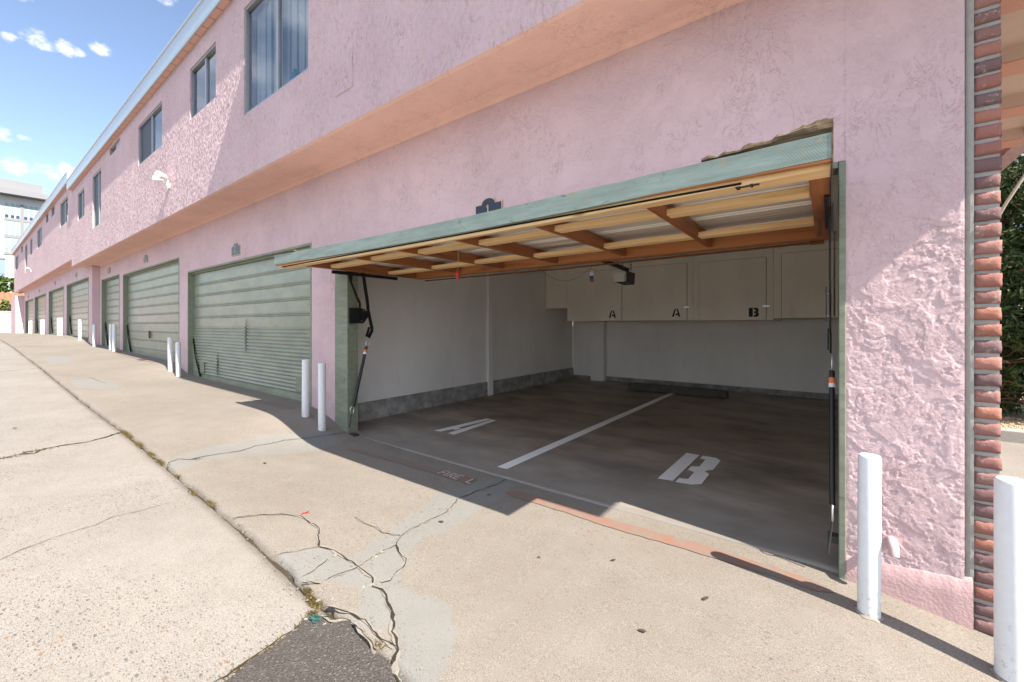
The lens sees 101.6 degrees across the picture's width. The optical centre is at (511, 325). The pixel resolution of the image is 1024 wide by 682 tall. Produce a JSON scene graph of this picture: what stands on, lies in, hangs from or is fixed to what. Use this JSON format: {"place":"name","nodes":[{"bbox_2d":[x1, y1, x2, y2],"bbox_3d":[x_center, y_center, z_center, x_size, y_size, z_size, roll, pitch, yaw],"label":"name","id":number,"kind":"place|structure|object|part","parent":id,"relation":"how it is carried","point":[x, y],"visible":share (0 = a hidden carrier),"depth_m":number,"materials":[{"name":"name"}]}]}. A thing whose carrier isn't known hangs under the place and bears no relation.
{"place":"outdoors","nodes":[
{"label":"outdoors","id":0,"kind":"place"},
{"bbox_2d":[0,340,333,681],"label":"alley","id":1,"kind":"structure","parent":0,"point":[182,584],"depth_m":2.20,"materials":[{"name":"concrete"}]},
{"bbox_2d":[0,311,10,332],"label":"garden wall","id":2,"kind":"structure","parent":1,"relation":"on","point":[5,321],"depth_m":30.57,"materials":[{"name":"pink paint"}]},
{"bbox_2d":[224,616,394,681],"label":"asphalt patch","id":3,"kind":"object","parent":1,"relation":"on","point":[317,651],"visible":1,"depth_m":1.68,"materials":[{"name":"grey asphalt"}]},
{"bbox_2d":[308,613,320,622],"bbox_3d":[-0.893,1.326,1.897,0.060,0.015,0.040,0,0,37],"label":"cord tangle","id":4,"kind":"object","parent":3,"relation":"on","point":[316,618],"visible":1,"depth_m":1.89,"materials":[{"name":"teal plastic"}]},
{"bbox_2d":[0,333,1000,681],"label":"driveway","id":5,"kind":"structure","parent":0,"point":[494,583],"depth_m":2.33,"materials":[{"name":"beige concrete"}]},
{"bbox_2d":[42,320,44,333],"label":"bollard","id":6,"kind":"object","parent":5,"relation":"on","point":[43,326],"visible":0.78,"depth_m":20.41,"materials":[{"name":"white paint"}]},
{"bbox_2d":[57,318,58,334],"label":"bollard","id":7,"kind":"object","parent":5,"relation":"on","point":[57,326],"visible":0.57,"depth_m":17.30,"materials":[{"name":"white paint"}]},
{"bbox_2d":[59,318,62,335],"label":"bollard","id":8,"kind":"object","parent":5,"relation":"on","point":[60,326],"visible":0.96,"depth_m":16.89,"materials":[{"name":"white paint"}]},
{"bbox_2d":[78,319,81,340],"bbox_3d":[-15.137,0.194,14.637,0.110,0.801,0.105,0,0,-8],"label":"bollard","id":9,"kind":"object","parent":5,"relation":"on","point":[79,329],"visible":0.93,"depth_m":14.61,"materials":[{"name":"white paint"}]},
{"bbox_2d":[92,324,95,346],"bbox_3d":[-13.669,0.374,13.675,0.111,0.801,0.113,0,0,37],"label":"bollard","id":10,"kind":"object","parent":5,"relation":"on","point":[94,333],"visible":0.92,"depth_m":13.65,"materials":[{"name":"white paint"}]},
{"bbox_2d":[109,324,111,349],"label":"bollard","id":11,"kind":"object","parent":5,"relation":"on","point":[110,336],"visible":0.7,"depth_m":12.24,"materials":[{"name":"white metal"}]},
{"bbox_2d":[112,324,116,351],"bbox_3d":[-11.427,0.397,12.012,0.121,0.861,0.113,0,0,37],"label":"bollard","id":12,"kind":"object","parent":5,"relation":"on","point":[114,340],"visible":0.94,"depth_m":11.98,"materials":[{"name":"white paint"}]},
{"bbox_2d":[112,352,155,361],"bbox_3d":[-9.719,0.803,10.694,4.002,0.070,0.130,0,0,37],"label":"painted red stripe","id":13,"kind":"object","parent":5,"relation":"on","point":[134,357],"visible":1,"depth_m":10.50,"materials":[{"name":"paint"}]},
{"bbox_2d":[167,337,172,371],"bbox_3d":[-7.222,0.646,8.836,0.129,0.776,0.111,0,0,37],"label":"bollard","id":14,"kind":"object","parent":5,"relation":"on","point":[170,353],"visible":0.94,"depth_m":8.81,"materials":[{"name":"white metal"}]},
{"bbox_2d":[15,349,334,619],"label":"joint soil","id":15,"kind":"structure","parent":5,"relation":"on","point":[286,574],"depth_m":2.44,"materials":[{"name":"brown soil"}]},
{"bbox_2d":[175,342,181,376],"bbox_3d":[-6.847,0.732,8.574,0.137,0.771,0.110,0,0,37],"label":"bollard","id":16,"kind":"object","parent":5,"relation":"on","point":[178,357],"visible":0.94,"depth_m":8.55,"materials":[{"name":"white metal"}]},
{"bbox_2d":[0,429,389,680],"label":"weeds","id":17,"kind":"object","parent":5,"relation":"on","point":[312,602],"visible":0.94,"depth_m":2.07,"materials":[{"name":"green plant"}]},
{"bbox_2d":[0,346,504,681],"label":"pavement cracks","id":18,"kind":"object","parent":5,"relation":"on","point":[378,636],"visible":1,"depth_m":2.02,"materials":[{"name":"grey concrete"}]},
{"bbox_2d":[121,429,421,681],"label":"rubble","id":19,"kind":"object","parent":5,"relation":"on","point":[370,585],"visible":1,"depth_m":2.13,"materials":[{"name":"concrete"}]},
{"bbox_2d":[253,399,295,408],"bbox_3d":[-3.417,1.104,5.918,1.217,0.017,0.141,0,0,31],"label":"painted red stripe","id":20,"kind":"object","parent":5,"relation":"on","point":[279,404],"visible":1,"depth_m":5.80,"materials":[{"name":"paint"}]},
{"bbox_2d":[301,359,309,417],"bbox_3d":[-2.649,0.837,5.357,0.109,0.796,0.113,0,0,37],"label":"bollard","id":21,"kind":"object","parent":5,"relation":"on","point":[305,384],"visible":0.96,"depth_m":5.32,"materials":[{"name":"white paint"}]},
{"bbox_2d":[317,363,326,431],"bbox_3d":[-2.333,0.906,5.134,0.109,0.891,0.113,0,0,37],"label":"bollard","id":22,"kind":"object","parent":5,"relation":"on","point":[321,397],"visible":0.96,"depth_m":5.09,"materials":[{"name":"white metal"}]},
{"bbox_2d":[168,432,503,681],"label":"crack edges","id":23,"kind":"object","parent":5,"relation":"on","point":[394,667],"visible":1,"depth_m":1.99,"materials":[{"name":"concrete"}]},
{"bbox_2d":[437,470,475,483],"bbox_3d":[-0.509,1.374,3.791,0.440,0.001,0.140,0,0,37],"label":"painted red stripe","id":24,"kind":"object","parent":5,"relation":"on","point":[463,479],"visible":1,"depth_m":3.77,"materials":[{"name":"paint"}]},
{"bbox_2d":[437,470,472,483],"bbox_3d":[-0.496,1.370,3.777,0.419,0.001,0.108,0,0,37],"label":"painted lettering","id":25,"kind":"object","parent":24,"relation":"on","point":[453,475],"visible":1,"depth_m":3.81},
{"bbox_2d":[11,0,1023,635],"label":"apartment building","id":26,"kind":"structure","parent":5,"relation":"on","point":[337,170],"depth_m":3.56,"materials":[{"name":"pink paint"}]},
{"bbox_2d":[25,245,26,272],"bbox_3d":[-28.481,-3.925,24.554,1.430,1.620,0.065,0,0,37],"label":"window","id":27,"kind":"structure","parent":26,"relation":"in","point":[26,245],"depth_m":24.92,"materials":[{"name":"grey glass"}]},
{"bbox_2d":[25,299,32,332],"bbox_3d":[-31.069,-0.397,27.009,4.968,2.484,0.206,0,0,37],"label":"garage door","id":28,"kind":"structure","parent":26,"relation":"in","point":[29,303],"depth_m":28.19,"materials":[{"name":"green paint"}]},
{"bbox_2d":[30,239,31,255],"bbox_3d":[-26.234,-4.290,22.858,1.300,0.890,0.065,0,0,37],"label":"window","id":29,"kind":"structure","parent":26,"relation":"in","point":[31,239],"depth_m":23.20,"materials":[{"name":"grey glass"}]},
{"bbox_2d":[38,226,41,247],"bbox_3d":[-23.137,-4.300,20.521,1.860,0.930,0.065,0,0,37],"label":"window","id":30,"kind":"structure","parent":26,"relation":"in","point":[40,230],"depth_m":20.65,"materials":[{"name":"grey glass"}]},
{"bbox_2d":[35,293,45,333],"bbox_3d":[-26.313,-0.442,23.418,5.228,2.454,0.206,0,0,37],"label":"garage door","id":31,"kind":"structure","parent":26,"relation":"in","point":[40,301],"depth_m":24.31,"materials":[{"name":"green paint"}]},
{"bbox_2d":[49,286,63,334],"bbox_3d":[-21.284,-0.477,19.622,4.968,2.444,0.206,0,0,37],"label":"garage door","id":32,"kind":"structure","parent":26,"relation":"in","point":[56,296],"depth_m":20.33,"materials":[{"name":"green paint"}]},
{"bbox_2d":[61,196,67,226],"bbox_3d":[-16.848,-4.265,15.773,1.900,0.940,0.065,0,0,37],"label":"window","id":33,"kind":"structure","parent":26,"relation":"in","point":[64,205],"depth_m":15.97,"materials":[{"name":"grey glass"}]},
{"bbox_2d":[67,277,88,341],"bbox_3d":[-16.683,-0.487,16.149,4.898,2.424,0.206,0,0,37],"label":"garage door","id":34,"kind":"structure","parent":26,"relation":"in","point":[77,291],"depth_m":16.45,"materials":[{"name":"green paint"}]},
{"bbox_2d":[79,189,83,219],"bbox_3d":[-13.819,-3.880,13.461,1.160,0.890,0.065,0,0,37],"label":"window","id":35,"kind":"structure","parent":26,"relation":"in","point":[81,195],"depth_m":13.65,"materials":[{"name":"grey glass"}]},
{"bbox_2d":[93,169,100,228],"bbox_3d":[-11.804,-3.590,11.940,1.190,1.550,0.065,0,0,37],"label":"window","id":36,"kind":"structure","parent":26,"relation":"in","point":[97,177],"depth_m":12.08,"materials":[{"name":"grey glass"}]},
{"bbox_2d":[101,274,119,348],"bbox_3d":[-12.838,-0.257,13.484,2.608,2.584,0.206,0,0,37],"label":"garage door","id":37,"kind":"structure","parent":26,"relation":"in","point":[110,286],"depth_m":13.87,"materials":[{"name":"green paint"}]},
{"bbox_2d":[143,255,147,262],"bbox_3d":[-9.489,-1.725,10.823,0.388,0.200,0.026,0,0,37],"label":"number plaque","id":38,"kind":"object","parent":26,"relation":"attached to","point":[145,258],"visible":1,"depth_m":10.80,"materials":[{"name":"grey metal"}]},
{"bbox_2d":[139,102,161,164],"bbox_3d":[-7.374,-3.918,8.746,1.810,1.075,0.305,0,0,37],"label":"window","id":39,"kind":"structure","parent":26,"relation":"in","point":[147,128],"depth_m":8.79,"materials":[{"name":"grey glass"}]},
{"bbox_2d":[123,257,178,361],"bbox_3d":[-9.350,-0.187,10.851,5.208,2.624,0.206,0,0,37],"label":"garage door","id":40,"kind":"structure","parent":26,"relation":"in","point":[151,293],"depth_m":10.85,"materials":[{"name":"green paint"}]},
{"bbox_2d":[152,171,169,189],"bbox_3d":[-6.478,-2.658,7.710,0.442,0.266,0.239,0,0,37],"label":"floodlight","id":41,"kind":"object","parent":26,"relation":"attached to","point":[158,176],"visible":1,"depth_m":7.72,"materials":[{"name":"white plastic"}]},
{"bbox_2d":[191,43,215,118],"bbox_3d":[-4.902,-3.917,6.880,1.225,1.065,0.305,0,0,37],"label":"window","id":42,"kind":"structure","parent":26,"relation":"in","point":[205,59],"depth_m":7.10,"materials":[{"name":"blue metal"}]},
{"bbox_2d":[232,243,239,256],"bbox_3d":[-4.830,-1.329,7.306,0.343,0.219,0.026,0,0,37],"label":"number plaque","id":43,"kind":"object","parent":26,"relation":"attached to","point":[236,249],"visible":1,"depth_m":7.28,"materials":[{"name":"grey metal"}]},
{"bbox_2d":[188,243,311,405],"bbox_3d":[-4.759,0.173,7.385,5.153,2.624,0.206,0,0,37],"label":"garage door","id":44,"kind":"structure","parent":26,"relation":"in","point":[250,318],"depth_m":7.12,"materials":[{"name":"green paint"}]},
{"bbox_2d":[245,0,307,114],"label":"window","id":45,"kind":"structure","parent":26,"relation":"in","point":[282,25],"depth_m":5.45,"materials":[{"name":"blue glass"}]},
{"bbox_2d":[475,197,502,213],"bbox_3d":[-0.213,-1.044,3.821,0.315,0.247,0.026,0,0,37],"label":"number plaque","id":46,"kind":"object","parent":26,"relation":"attached to","point":[488,204],"visible":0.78,"depth_m":3.81,"materials":[{"name":"blue metal"}]},
{"bbox_2d":[546,267,566,309],"bbox_3d":[1.421,-0.862,10.175,0.568,0.936,1.314,0,0,37],"label":"storage cabinet","id":47,"kind":"object","parent":26,"relation":"attached to","point":[556,294],"visible":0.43,"depth_m":9.65,"materials":[{"name":"beige paint"}]},
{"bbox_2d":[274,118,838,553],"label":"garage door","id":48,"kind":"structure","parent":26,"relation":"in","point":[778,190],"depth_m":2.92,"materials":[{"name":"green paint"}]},
{"bbox_2d":[602,259,634,284],"bbox_3d":[0.897,-0.981,5.285,0.230,0.709,3.119,0,0,37],"label":"garage opener","id":49,"kind":"object","parent":26,"relation":"hanging from","point":[624,276],"visible":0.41,"depth_m":6.25,"materials":[{"name":"plastic"}]},
{"bbox_2d":[590,269,593,281],"bbox_3d":[1.037,-0.723,5.440,0.056,0.325,0.018,0,0,37],"label":"hanging tag","id":50,"kind":"object","parent":49,"relation":"hanging from","point":[591,276],"visible":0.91,"depth_m":5.43,"materials":[{"name":"red plastic"}]},
{"bbox_2d":[567,256,693,320],"bbox_3d":[2.713,-0.712,9.171,2.695,1.237,1.360,0,0,37],"label":"storage cabinet","id":51,"kind":"object","parent":26,"relation":"attached to","point":[660,290],"visible":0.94,"depth_m":8.49,"materials":[{"name":"beige paint"}]},
{"bbox_3d":[1.860,-0.636,8.991,1.145,1.078,0.044,0,0,37],"label":"door","id":52,"kind":"part","parent":51,"relation":"part of","materials":[{"name":"beige paint"}]},
{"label":"door","id":53,"kind":"part","parent":51,"relation":"part of","materials":[{"name":"beige paint"}]},
{"bbox_2d":[693,248,779,320],"bbox_3d":[4.302,-0.710,7.971,1.278,1.241,1.360,0,0,37],"label":"storage cabinet","id":54,"kind":"object","parent":26,"relation":"attached to","point":[735,286],"visible":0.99,"depth_m":7.42,"materials":[{"name":"beige paint"}]},
{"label":"door","id":55,"kind":"part","parent":54,"relation":"part of","materials":[{"name":"beige paint"}]},
{"bbox_2d":[774,241,837,318],"bbox_3d":[5.254,-0.725,7.268,1.081,1.211,1.336,0,0,37],"label":"storage cabinet","id":56,"kind":"object","parent":26,"relation":"attached to","point":[801,277],"visible":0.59,"depth_m":6.81,"materials":[{"name":"beige paint"}]},
{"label":"door","id":57,"kind":"part","parent":56,"relation":"part of","materials":[{"name":"beige paint"}]},
{"bbox_2d":[1001,174,1023,214],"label":"diagonal brace","id":58,"kind":"object","parent":26,"relation":"attached to","point":[1014,190],"visible":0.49,"depth_m":2.12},
{"bbox_2d":[506,491,833,592],"bbox_3d":[0.813,1.379,2.821,2.158,0.010,0.141,0,0,37],"label":"painted red stripe","id":59,"kind":"object","parent":5,"relation":"on","point":[719,554],"visible":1,"depth_m":2.63,"materials":[{"name":"paint"}]},
{"bbox_2d":[854,453,883,622],"bbox_3d":[1.726,1.044,2.021,0.112,0.836,0.112,0,0,37],"label":"bollard","id":60,"kind":"object","parent":5,"relation":"on","point":[869,516],"visible":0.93,"depth_m":1.99,"materials":[{"name":"white paint"}]},
{"bbox_2d":[989,476,1023,681],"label":"bollard","id":61,"kind":"object","parent":5,"relation":"on","point":[1008,579],"visible":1,"depth_m":1.70,"materials":[{"name":"white paint"}]},
{"bbox_2d":[0,0,1023,308],"label":"sky","id":62,"kind":"structure","parent":0,"point":[67,67],"materials":[{"name":"blue"}]},
{"bbox_2d":[358,378,838,573],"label":"garage floor","id":63,"kind":"structure","parent":0,"point":[764,486],"depth_m":4.55,"materials":[{"name":"grey concrete"}]},
{"bbox_2d":[434,418,495,434],"bbox_3d":[-0.583,1.361,5.671,0.355,0.001,0.950,0,0,37],"label":"painted letter","id":64,"kind":"object","parent":63,"relation":"on","point":[456,427],"visible":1,"depth_m":5.62,"materials":[{"name":"white paint"}]},
{"bbox_2d":[498,393,674,468],"bbox_3d":[1.553,1.361,6.170,0.115,0.001,5.480,0,0,37],"label":"painted bay line","id":65,"kind":"object","parent":63,"relation":"on","point":[514,462],"visible":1,"depth_m":5.07,"materials":[{"name":"white paint"}]},
{"bbox_2d":[628,382,728,397],"bbox_3d":[3.286,1.298,8.420,1.920,0.135,0.192,0,0,37],"label":"wheel stop","id":66,"kind":"object","parent":63,"relation":"on","point":[705,392],"visible":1,"depth_m":8.29,"materials":[{"name":"concrete"}]},
{"bbox_2d":[658,453,719,484],"bbox_3d":[1.716,1.361,3.984,0.349,0.001,0.943,0,0,37],"label":"painted letter","id":67,"kind":"object","parent":63,"relation":"on","point":[699,475],"visible":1,"depth_m":3.94,"materials":[{"name":"white paint"}]},
{"bbox_2d":[1000,441,1023,478],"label":"path","id":68,"kind":"structure","parent":0,"point":[1012,456],"depth_m":4.71,"materials":[{"name":"concrete"}]},
{"bbox_2d":[1000,391,1023,428],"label":"gravel bed","id":69,"kind":"object","parent":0,"point":[1015,416],"depth_m":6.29,"materials":[{"name":"beige gravel"}]},
{"bbox_2d":[1000,165,1023,416],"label":"juniper shrub","id":70,"kind":"object","parent":69,"relation":"on","point":[1009,255],"visible":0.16,"depth_m":6.10,"materials":[{"name":"green plant"}]},
{"bbox_2d":[1000,152,1023,404],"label":"juniper shrub","id":71,"kind":"object","parent":69,"relation":"on","point":[1016,172],"visible":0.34,"depth_m":6.16,"materials":[{"name":"green plant"}]},
{"bbox_2d":[1000,427,1023,443],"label":"kerb","id":72,"kind":"structure","parent":69,"relation":"on","point":[1012,435],"depth_m":5.41,"materials":[{"name":"grey concrete"}]},
{"bbox_2d":[1000,161,1023,404],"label":"juniper shrub","id":73,"kind":"object","parent":69,"relation":"on","point":[1022,309],"visible":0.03,"depth_m":6.72,"materials":[{"name":"green plant"}]},
{"label":"ground","id":74,"kind":"structure","parent":0,"visible":0},
{"bbox_2d":[0,257,5,276],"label":"annex building","id":75,"kind":"structure","parent":74,"relation":"on","point":[2,265],"depth_m":69.81,"materials":[{"name":"white paint"}]},
{"bbox_2d":[0,178,47,292],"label":"office building","id":76,"kind":"structure","parent":74,"relation":"on","point":[21,203],"depth_m":89.94,"materials":[{"name":"white concrete"}]},
{"bbox_2d":[5,203,8,216],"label":"window","id":77,"kind":"structure","parent":76,"relation":"in","point":[6,204],"depth_m":89.29,"materials":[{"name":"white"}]},
{"bbox_2d":[5,220,8,234],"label":"window","id":78,"kind":"structure","parent":76,"relation":"in","point":[6,222],"depth_m":89.25,"materials":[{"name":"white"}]},
{"bbox_2d":[5,237,8,251],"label":"window","id":79,"kind":"structure","parent":76,"relation":"in","point":[6,239],"depth_m":89.25,"materials":[{"name":"white glass"}]},
{"bbox_2d":[11,203,13,217],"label":"window","id":80,"kind":"structure","parent":76,"relation":"in","point":[12,205],"depth_m":89.90,"materials":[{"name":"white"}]},
{"bbox_2d":[11,221,13,234],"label":"window","id":81,"kind":"structure","parent":76,"relation":"in","point":[12,222],"depth_m":89.90,"materials":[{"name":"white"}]},
{"bbox_2d":[11,238,13,249],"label":"window","id":82,"kind":"structure","parent":76,"relation":"in","point":[12,239],"depth_m":89.90,"materials":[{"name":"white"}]},
{"bbox_2d":[16,204,19,218],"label":"window","id":83,"kind":"structure","parent":76,"relation":"in","point":[17,206],"depth_m":90.50,"materials":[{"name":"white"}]},
{"bbox_2d":[16,222,19,235],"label":"window","id":84,"kind":"structure","parent":76,"relation":"in","point":[17,223],"depth_m":90.56,"materials":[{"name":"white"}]},
{"bbox_2d":[24,205,27,219],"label":"window","id":85,"kind":"structure","parent":76,"relation":"in","point":[25,207],"depth_m":91.40,"materials":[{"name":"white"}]},
{"bbox_2d":[29,206,32,219],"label":"window","id":86,"kind":"structure","parent":76,"relation":"in","point":[30,207],"depth_m":91.92,"materials":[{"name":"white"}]},
{"bbox_2d":[34,207,37,216],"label":"window","id":87,"kind":"structure","parent":76,"relation":"in","point":[35,208],"depth_m":92.51,"materials":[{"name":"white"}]},
{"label":"yard ground","id":88,"kind":"structure","parent":0,"visible":0},
{"bbox_2d":[0,299,10,310],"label":"shrub","id":89,"kind":"object","parent":88,"relation":"on","point":[6,306],"visible":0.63,"depth_m":33.06,"materials":[{"name":"green plant"}]},
{"bbox_2d":[0,275,13,292],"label":"tree","id":90,"kind":"object","parent":88,"relation":"on","point":[4,285],"visible":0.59,"depth_m":40.49,"materials":[{"name":"green plant"}]},
{"bbox_2d":[0,292,23,310],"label":"tiled house","id":91,"kind":"structure","parent":88,"relation":"on","point":[7,296],"depth_m":36.69,"materials":[{"name":"ceramic"}]}
]}

